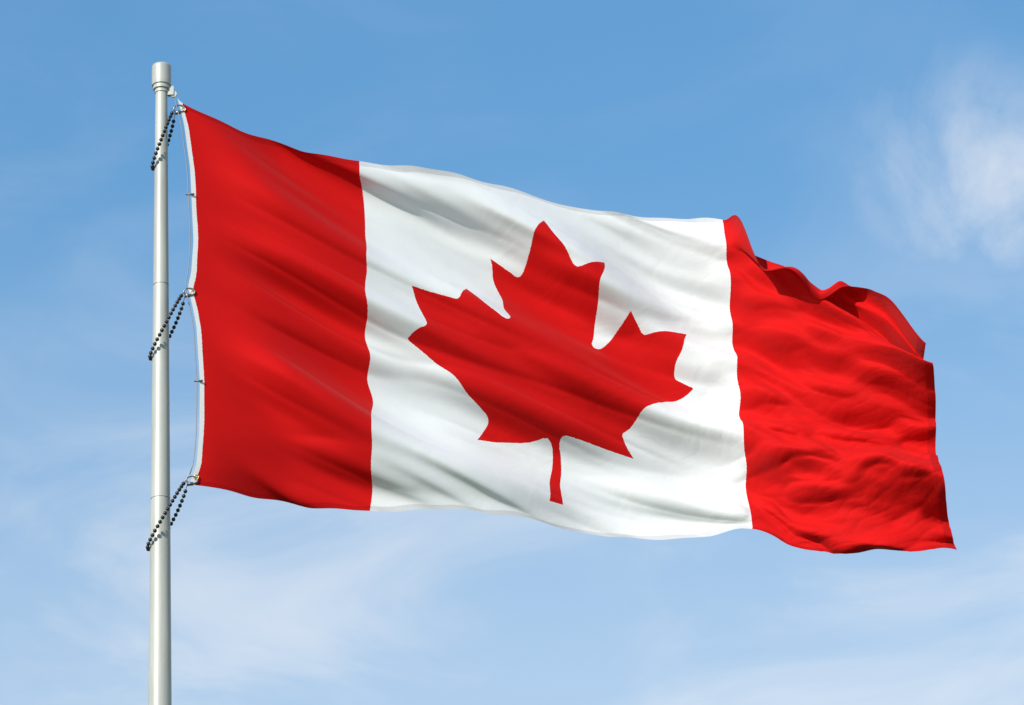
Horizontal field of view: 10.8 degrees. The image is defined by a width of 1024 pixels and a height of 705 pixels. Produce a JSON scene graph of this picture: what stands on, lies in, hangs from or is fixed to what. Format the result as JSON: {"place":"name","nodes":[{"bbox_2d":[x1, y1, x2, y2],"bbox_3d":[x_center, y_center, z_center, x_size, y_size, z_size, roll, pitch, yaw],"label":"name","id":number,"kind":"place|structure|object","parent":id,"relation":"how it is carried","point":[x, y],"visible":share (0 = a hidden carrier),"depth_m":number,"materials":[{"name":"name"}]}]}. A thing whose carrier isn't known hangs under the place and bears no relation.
{"place":"outdoors","nodes":[
{"label":"outdoors","id":0,"kind":"place"},
{"bbox_2d":[148,62,176,704],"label":"flag pole","id":1,"kind":"object","parent":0,"point":[159,683],"visible":1,"depth_m":18.63,"materials":[{"name":"silver metal"}]},
{"bbox_2d":[178,99,956,553],"bbox_3d":[0.174,-0.032,19.202,2.721,1.653,0.585,0,-25,-3],"label":"flag","id":2,"kind":"object","parent":1,"relation":"attached to","point":[388,337],"visible":1,"depth_m":19.18,"materials":[{"name":"fabric"}]},
{"bbox_2d":[146,111,186,550],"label":"retainer beads","id":3,"kind":"object","parent":2,"relation":"attached to","point":[152,166],"visible":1,"depth_m":18.77,"materials":[{"name":"black"}]},
{"bbox_2d":[151,104,197,537],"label":"retainer hooks","id":4,"kind":"object","parent":2,"relation":"attached to","point":[185,296],"visible":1,"depth_m":18.87,"materials":[{"name":"silver metal"}]},
{"bbox_2d":[174,95,202,474],"bbox_3d":[-1.133,-0.256,18.896,0.105,1.493,0.009,-2,-25,1],"label":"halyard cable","id":5,"kind":"object","parent":2,"relation":"attached to","point":[188,194],"visible":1,"depth_m":18.88,"materials":[{"name":"white fabric"}]},
{"bbox_2d":[0,0,1023,704],"label":"sky","id":6,"kind":"structure","parent":0,"point":[875,145],"materials":[{"name":"blue"}]}
]}

